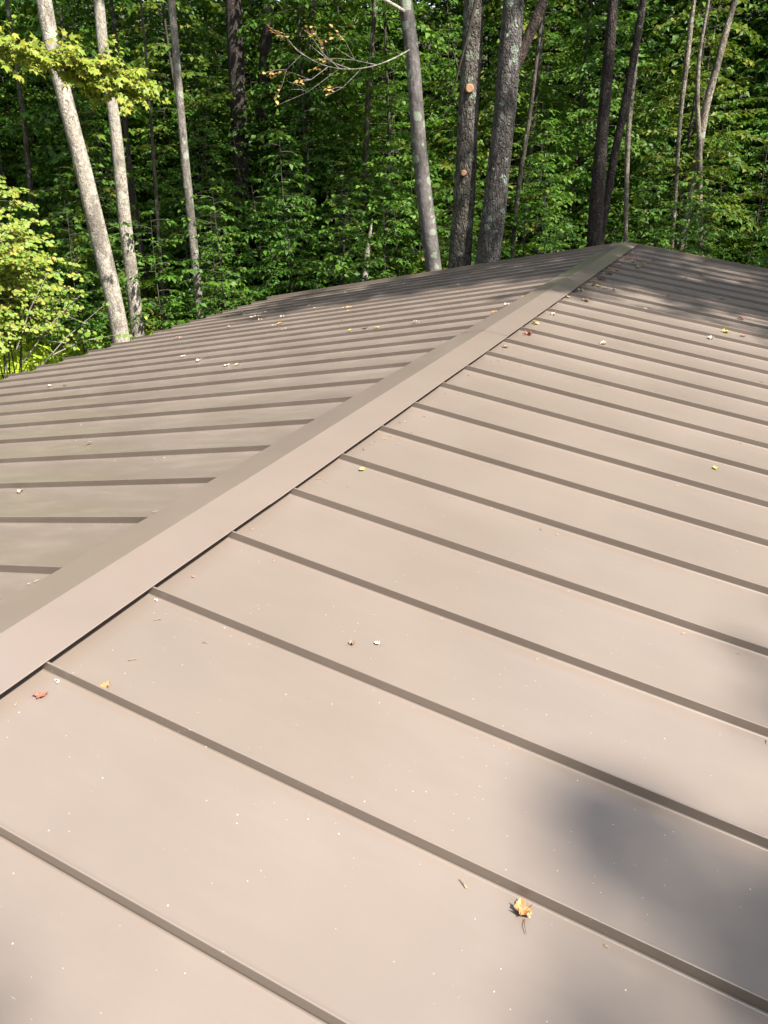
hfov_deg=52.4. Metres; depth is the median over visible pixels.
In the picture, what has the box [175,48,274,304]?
sapling
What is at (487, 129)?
young tree
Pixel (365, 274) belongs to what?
snag
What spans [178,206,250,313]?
sapling
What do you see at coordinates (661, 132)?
young tree
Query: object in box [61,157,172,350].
sapling
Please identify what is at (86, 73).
maple tree
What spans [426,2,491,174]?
sapling
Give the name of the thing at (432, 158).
sapling
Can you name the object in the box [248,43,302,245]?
sapling
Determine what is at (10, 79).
young tree
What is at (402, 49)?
young tree
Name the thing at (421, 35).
young tree
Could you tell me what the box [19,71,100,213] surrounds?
sapling
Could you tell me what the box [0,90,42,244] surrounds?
sapling
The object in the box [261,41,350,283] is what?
sapling
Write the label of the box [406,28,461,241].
sapling
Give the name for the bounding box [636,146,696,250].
sapling
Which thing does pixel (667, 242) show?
sapling
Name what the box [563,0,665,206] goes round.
young tree
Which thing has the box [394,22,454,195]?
sapling
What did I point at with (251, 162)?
sapling
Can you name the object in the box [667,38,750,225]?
sapling
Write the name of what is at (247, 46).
young tree
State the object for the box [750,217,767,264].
sapling
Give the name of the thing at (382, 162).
sapling
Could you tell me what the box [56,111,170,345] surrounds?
sapling
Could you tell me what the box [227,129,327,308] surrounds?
sapling
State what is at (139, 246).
tree
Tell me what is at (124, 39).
young tree
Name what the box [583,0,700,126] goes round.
young tree
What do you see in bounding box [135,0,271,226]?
young tree
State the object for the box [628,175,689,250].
sapling
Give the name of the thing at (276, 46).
sapling
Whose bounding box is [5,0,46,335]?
tree
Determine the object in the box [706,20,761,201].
sapling
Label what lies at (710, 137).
sapling
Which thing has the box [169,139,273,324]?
sapling
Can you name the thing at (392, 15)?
young tree
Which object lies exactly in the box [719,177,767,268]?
sapling
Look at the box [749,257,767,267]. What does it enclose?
sapling
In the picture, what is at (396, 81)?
sapling
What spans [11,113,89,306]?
sapling
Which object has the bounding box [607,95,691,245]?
sapling
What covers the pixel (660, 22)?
young tree
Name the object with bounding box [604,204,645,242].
sapling
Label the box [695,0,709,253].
tree
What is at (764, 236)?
sapling
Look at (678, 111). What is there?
sapling
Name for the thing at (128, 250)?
tree
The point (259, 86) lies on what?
sapling
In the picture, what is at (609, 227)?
sapling
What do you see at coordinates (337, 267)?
sapling
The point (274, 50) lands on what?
young tree
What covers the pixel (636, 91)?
sapling
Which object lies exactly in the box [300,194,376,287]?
sapling
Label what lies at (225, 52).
sapling
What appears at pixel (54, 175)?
sapling
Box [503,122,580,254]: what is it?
sapling
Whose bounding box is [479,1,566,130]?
young tree
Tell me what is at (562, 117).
sapling
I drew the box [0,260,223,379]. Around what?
fern ground cover
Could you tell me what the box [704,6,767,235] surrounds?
young tree
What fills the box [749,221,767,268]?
sapling
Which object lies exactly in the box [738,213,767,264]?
sapling
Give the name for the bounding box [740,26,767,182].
young tree
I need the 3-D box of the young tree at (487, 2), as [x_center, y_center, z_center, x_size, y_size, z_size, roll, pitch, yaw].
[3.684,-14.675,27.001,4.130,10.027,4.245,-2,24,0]
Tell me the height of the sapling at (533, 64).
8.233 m
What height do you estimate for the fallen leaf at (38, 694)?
0.010 m
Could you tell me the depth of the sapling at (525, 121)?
20.91 m
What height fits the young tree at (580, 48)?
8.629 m
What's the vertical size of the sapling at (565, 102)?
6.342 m
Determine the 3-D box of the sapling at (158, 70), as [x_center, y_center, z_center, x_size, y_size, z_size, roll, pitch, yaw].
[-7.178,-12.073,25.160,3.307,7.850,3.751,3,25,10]
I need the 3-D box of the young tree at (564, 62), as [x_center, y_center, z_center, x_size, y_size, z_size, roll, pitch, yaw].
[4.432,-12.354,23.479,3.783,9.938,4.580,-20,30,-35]
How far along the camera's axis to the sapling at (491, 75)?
23.54 m
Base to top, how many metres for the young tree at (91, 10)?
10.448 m
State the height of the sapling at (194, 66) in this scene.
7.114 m
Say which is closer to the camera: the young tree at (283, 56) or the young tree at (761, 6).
the young tree at (283, 56)
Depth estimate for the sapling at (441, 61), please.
23.11 m
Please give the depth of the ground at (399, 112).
57.78 m
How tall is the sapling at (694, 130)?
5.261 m
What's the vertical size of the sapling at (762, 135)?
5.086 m
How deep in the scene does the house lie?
2.19 m
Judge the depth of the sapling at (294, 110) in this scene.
19.35 m
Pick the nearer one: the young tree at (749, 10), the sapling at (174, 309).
the sapling at (174, 309)
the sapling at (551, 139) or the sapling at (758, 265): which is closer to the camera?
the sapling at (758, 265)
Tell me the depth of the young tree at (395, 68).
28.80 m
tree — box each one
[0,0,85,250]
[0,0,140,217]
[0,0,194,281]
[0,2,137,185]
[0,14,170,115]
[0,20,38,183]
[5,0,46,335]
[35,0,158,188]
[36,0,129,342]
[52,0,189,255]
[67,3,174,159]
[74,0,277,292]
[93,0,144,337]
[109,0,153,329]
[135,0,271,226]
[140,0,190,329]
[167,0,203,319]
[211,0,287,161]
[218,0,412,284]
[225,0,255,300]
[228,3,303,168]
[246,0,413,282]
[254,0,273,299]
[263,0,441,271]
[269,0,400,193]
[273,0,347,165]
[277,0,368,163]
[297,0,314,289]
[297,0,491,276]
[322,0,435,199]
[352,1,444,173]
[356,10,424,226]
[358,0,376,273]
[378,0,450,102]
[385,0,490,203]
[434,0,584,260]
[443,0,516,153]
[448,0,483,268]
[475,0,548,263]
[476,0,591,240]
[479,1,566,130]
[480,0,614,201]
[490,0,673,246]
[510,15,543,258]
[519,9,545,257]
[535,0,671,249]
[546,0,603,154]
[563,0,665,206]
[569,0,678,237]
[575,0,688,170]
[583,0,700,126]
[586,0,617,246]
[602,0,646,244]
[606,0,767,257]
[611,0,767,242]
[623,0,639,241]
[632,1,743,208]
[635,0,762,146]
[670,0,695,249]
[678,0,737,250]
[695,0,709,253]
[695,0,767,223]
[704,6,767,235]
[733,1,767,160]
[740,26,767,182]
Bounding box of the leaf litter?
[0,271,766,947]
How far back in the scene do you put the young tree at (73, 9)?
21.85 m
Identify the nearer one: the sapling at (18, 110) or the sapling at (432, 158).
the sapling at (432, 158)
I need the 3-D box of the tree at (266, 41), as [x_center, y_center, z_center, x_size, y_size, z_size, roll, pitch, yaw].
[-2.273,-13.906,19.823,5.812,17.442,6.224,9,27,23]
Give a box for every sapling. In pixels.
[0,17,67,204]
[0,68,80,281]
[0,70,46,248]
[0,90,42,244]
[0,155,31,249]
[1,81,47,194]
[5,33,129,202]
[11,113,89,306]
[17,211,130,361]
[19,23,99,286]
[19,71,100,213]
[21,87,121,336]
[24,167,120,369]
[29,94,129,349]
[33,100,168,322]
[36,106,157,344]
[42,0,147,172]
[44,93,143,283]
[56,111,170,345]
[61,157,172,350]
[64,129,156,321]
[73,111,151,300]
[80,33,144,230]
[85,5,183,249]
[91,1,173,169]
[107,0,191,173]
[109,52,236,288]
[118,2,207,213]
[118,74,209,307]
[119,210,199,329]
[127,0,216,208]
[128,138,220,329]
[143,178,231,333]
[144,11,231,222]
[150,76,249,319]
[153,184,248,326]
[159,89,263,305]
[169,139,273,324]
[170,25,252,282]
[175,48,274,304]
[176,9,268,217]
[176,187,262,324]
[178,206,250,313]
[194,0,257,222]
[205,123,306,309]
[217,6,276,190]
[220,34,306,256]
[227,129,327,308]
[227,142,336,301]
[228,61,330,294]
[228,178,293,302]
[230,86,306,282]
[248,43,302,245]
[249,1,309,192]
[250,85,356,295]
[256,87,359,295]
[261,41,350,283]
[270,2,330,179]
[273,74,375,295]
[276,0,351,251]
[282,170,381,293]
[285,23,330,200]
[293,87,409,287]
[295,71,382,275]
[298,155,392,287]
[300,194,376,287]
[313,184,386,284]
[316,38,404,279]
[321,0,366,165]
[339,95,447,281]
[339,149,410,281]
[343,32,391,232]
[349,42,431,271]
[353,174,415,280]
[354,0,425,222]
[354,110,424,271]
[361,44,439,242]
[369,118,450,276]
[376,142,450,271]
[389,60,460,271]
[392,81,484,270]
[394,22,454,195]
[397,11,485,235]
[405,130,484,273]
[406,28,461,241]
[408,124,487,274]
[418,118,507,262]
[421,195,482,261]
[422,5,484,204]
[422,94,508,268]
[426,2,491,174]
[429,1,519,241]
[443,162,484,260]
[445,22,560,256]
[474,133,534,255]
[475,31,559,224]
[478,0,562,242]
[478,67,566,259]
[481,6,560,176]
[500,102,581,260]
[501,157,567,258]
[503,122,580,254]
[509,88,585,248]
[510,48,582,256]
[511,2,578,240]
[519,0,584,207]
[529,219,587,255]
[537,88,573,243]
[538,30,610,243]
[538,109,609,248]
[544,1,623,208]
[544,50,591,209]
[548,233,582,251]
[549,103,639,248]
[563,141,621,249]
[568,73,667,244]
[569,186,634,248]
[585,62,657,233]
[588,40,669,191]
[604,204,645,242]
[606,120,673,246]
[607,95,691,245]
[611,140,684,246]
[616,69,691,225]
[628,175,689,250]
[630,39,678,199]
[631,48,712,233]
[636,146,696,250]
[642,22,695,191]
[646,181,714,255]
[653,90,731,255]
[653,185,719,258]
[657,33,728,208]
[661,130,727,257]
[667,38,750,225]
[668,57,752,259]
[677,89,755,264]
[677,117,760,264]
[679,168,739,257]
[679,201,730,259]
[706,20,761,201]
[707,67,767,248]
[707,91,767,263]
[712,112,767,263]
[715,15,765,195]
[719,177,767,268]
[731,204,767,266]
[736,119,767,247]
[738,79,767,207]
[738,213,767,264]
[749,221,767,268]
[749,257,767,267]
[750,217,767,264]
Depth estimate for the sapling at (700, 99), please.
25.26 m
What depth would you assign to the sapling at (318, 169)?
17.95 m
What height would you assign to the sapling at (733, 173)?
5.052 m
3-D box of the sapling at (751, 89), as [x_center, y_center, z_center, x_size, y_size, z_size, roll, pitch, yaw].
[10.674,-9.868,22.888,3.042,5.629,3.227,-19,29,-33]
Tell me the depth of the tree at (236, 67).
19.28 m
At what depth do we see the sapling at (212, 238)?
13.84 m
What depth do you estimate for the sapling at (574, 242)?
15.36 m
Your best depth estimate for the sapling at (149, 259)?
13.69 m
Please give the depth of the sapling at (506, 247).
15.27 m
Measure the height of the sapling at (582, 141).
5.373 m
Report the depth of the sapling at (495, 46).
23.75 m
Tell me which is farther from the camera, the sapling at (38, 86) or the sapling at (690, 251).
the sapling at (38, 86)
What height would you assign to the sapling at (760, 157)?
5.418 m
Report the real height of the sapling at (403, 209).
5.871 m
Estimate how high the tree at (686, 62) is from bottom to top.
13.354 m
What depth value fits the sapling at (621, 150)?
21.25 m
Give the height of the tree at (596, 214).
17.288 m
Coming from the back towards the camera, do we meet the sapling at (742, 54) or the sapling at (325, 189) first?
the sapling at (742, 54)
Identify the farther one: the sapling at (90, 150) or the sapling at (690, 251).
the sapling at (90, 150)
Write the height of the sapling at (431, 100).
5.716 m
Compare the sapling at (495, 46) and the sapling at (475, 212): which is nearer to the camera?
the sapling at (475, 212)
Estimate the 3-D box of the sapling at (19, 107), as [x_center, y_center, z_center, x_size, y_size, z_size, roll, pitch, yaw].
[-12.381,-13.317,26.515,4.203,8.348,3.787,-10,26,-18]
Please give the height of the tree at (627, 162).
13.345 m
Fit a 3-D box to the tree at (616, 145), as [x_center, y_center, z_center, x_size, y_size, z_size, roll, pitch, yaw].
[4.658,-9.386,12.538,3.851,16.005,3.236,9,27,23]
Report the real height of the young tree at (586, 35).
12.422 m
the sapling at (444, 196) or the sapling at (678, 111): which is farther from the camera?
the sapling at (678, 111)
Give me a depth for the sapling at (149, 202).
17.90 m
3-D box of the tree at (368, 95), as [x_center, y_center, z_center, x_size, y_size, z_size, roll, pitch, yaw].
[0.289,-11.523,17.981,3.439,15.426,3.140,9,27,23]
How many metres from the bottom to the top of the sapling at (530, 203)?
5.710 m
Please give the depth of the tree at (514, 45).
12.13 m
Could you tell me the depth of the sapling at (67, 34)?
22.35 m
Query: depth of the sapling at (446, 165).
14.84 m
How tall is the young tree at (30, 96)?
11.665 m
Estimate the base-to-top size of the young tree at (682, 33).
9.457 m
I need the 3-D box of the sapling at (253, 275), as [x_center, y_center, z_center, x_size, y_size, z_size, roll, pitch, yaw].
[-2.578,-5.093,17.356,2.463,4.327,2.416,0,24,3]
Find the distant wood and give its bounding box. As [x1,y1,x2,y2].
[0,0,767,277]
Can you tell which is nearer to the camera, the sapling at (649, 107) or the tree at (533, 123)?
the tree at (533, 123)
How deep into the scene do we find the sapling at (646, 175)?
19.13 m
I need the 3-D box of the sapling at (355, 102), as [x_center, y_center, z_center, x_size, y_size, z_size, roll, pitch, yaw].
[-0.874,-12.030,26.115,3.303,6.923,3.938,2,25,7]
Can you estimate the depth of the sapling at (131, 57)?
25.19 m
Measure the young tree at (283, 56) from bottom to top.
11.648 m
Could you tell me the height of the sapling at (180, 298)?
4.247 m
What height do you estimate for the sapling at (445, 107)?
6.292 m
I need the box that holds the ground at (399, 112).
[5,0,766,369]
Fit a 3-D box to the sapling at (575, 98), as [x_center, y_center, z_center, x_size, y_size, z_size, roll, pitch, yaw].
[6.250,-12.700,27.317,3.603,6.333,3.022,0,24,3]
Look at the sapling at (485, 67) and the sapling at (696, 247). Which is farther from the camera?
the sapling at (485, 67)
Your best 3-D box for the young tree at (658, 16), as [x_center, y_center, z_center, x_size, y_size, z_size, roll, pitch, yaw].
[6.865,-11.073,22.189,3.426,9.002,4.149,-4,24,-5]
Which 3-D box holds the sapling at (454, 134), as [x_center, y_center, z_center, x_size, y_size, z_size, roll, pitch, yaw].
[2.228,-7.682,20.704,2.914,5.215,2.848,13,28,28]
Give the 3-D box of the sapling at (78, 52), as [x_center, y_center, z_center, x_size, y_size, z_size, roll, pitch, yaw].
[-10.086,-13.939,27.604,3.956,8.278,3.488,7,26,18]
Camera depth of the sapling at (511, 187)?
18.52 m
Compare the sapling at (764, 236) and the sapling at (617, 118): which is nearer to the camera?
the sapling at (764, 236)
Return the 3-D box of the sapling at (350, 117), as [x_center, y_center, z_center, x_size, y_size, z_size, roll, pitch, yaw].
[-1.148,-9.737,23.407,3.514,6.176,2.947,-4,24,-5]
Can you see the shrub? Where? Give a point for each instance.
(17, 289)
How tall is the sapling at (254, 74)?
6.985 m
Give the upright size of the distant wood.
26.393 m
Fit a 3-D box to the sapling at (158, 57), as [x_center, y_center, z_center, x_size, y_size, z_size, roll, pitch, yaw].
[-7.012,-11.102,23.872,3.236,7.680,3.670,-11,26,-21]
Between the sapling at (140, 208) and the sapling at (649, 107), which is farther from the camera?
the sapling at (649, 107)
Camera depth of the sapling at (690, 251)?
15.77 m
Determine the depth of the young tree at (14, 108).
25.89 m
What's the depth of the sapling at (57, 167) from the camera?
18.23 m
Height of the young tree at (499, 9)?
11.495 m
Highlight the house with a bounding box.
[0,242,767,1023]
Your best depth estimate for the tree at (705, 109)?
17.16 m
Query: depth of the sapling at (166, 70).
23.57 m
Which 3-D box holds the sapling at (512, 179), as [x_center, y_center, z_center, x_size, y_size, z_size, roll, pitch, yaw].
[3.318,-9.780,22.100,4.001,7.033,3.356,-3,24,-2]
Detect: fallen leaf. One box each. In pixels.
[33,691,47,697]
[100,680,110,687]
[514,898,532,931]
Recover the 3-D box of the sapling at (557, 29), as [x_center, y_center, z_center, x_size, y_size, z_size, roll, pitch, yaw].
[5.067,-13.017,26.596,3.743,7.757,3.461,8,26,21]
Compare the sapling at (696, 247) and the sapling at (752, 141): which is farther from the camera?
the sapling at (752, 141)
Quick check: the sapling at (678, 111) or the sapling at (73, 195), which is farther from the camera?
the sapling at (678, 111)
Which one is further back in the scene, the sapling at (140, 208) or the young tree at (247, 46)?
the young tree at (247, 46)
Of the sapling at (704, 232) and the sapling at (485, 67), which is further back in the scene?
the sapling at (485, 67)
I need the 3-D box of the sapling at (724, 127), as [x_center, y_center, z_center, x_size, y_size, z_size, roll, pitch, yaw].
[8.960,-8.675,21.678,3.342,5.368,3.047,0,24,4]
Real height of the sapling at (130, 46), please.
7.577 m
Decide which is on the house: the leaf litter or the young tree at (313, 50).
the leaf litter
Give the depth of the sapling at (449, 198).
14.35 m
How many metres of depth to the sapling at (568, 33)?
24.47 m
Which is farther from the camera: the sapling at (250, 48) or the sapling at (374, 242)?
the sapling at (250, 48)
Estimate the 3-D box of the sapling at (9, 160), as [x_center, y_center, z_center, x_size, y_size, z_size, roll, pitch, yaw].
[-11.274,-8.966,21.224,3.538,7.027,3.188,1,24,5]
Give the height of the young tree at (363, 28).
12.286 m
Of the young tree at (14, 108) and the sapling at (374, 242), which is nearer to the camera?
the sapling at (374, 242)
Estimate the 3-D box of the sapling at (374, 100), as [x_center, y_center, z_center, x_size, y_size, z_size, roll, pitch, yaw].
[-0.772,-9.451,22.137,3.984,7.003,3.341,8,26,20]
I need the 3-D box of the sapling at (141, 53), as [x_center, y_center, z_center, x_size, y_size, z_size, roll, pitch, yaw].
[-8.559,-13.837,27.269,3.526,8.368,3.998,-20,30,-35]
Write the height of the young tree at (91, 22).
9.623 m
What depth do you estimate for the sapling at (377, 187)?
18.50 m
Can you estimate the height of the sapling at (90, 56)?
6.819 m
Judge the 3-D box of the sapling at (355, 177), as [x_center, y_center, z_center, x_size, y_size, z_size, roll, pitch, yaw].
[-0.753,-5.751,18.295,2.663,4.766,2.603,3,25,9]
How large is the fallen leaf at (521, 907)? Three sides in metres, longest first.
0.070 x 0.040 x 0.029 m
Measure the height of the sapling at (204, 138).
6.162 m
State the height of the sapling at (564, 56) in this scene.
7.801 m
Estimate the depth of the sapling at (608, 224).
18.00 m
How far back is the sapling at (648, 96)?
26.45 m
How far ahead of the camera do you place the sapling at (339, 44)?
26.97 m
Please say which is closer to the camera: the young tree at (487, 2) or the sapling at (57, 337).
the sapling at (57, 337)
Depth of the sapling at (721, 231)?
17.55 m
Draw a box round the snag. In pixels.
[362,219,372,281]
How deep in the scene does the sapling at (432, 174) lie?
17.54 m
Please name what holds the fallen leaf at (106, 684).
on the house
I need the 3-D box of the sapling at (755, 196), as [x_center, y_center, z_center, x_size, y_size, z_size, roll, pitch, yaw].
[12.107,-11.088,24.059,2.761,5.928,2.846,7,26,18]
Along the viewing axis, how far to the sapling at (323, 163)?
20.56 m
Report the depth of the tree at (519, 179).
14.89 m
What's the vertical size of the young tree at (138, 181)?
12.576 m
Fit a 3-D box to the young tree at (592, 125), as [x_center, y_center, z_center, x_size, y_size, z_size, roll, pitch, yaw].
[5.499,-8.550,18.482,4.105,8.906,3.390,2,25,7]
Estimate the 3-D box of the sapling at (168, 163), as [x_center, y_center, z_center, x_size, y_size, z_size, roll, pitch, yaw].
[-6.314,-9.282,22.166,3.136,6.572,3.739,18,31,37]
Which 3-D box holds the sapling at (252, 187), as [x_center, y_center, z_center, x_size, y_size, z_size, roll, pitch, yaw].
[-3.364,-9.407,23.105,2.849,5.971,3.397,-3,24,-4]
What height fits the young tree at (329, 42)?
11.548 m
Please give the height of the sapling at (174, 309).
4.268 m
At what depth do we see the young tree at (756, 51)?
25.23 m
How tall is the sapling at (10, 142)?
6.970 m
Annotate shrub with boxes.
[0,175,132,378]

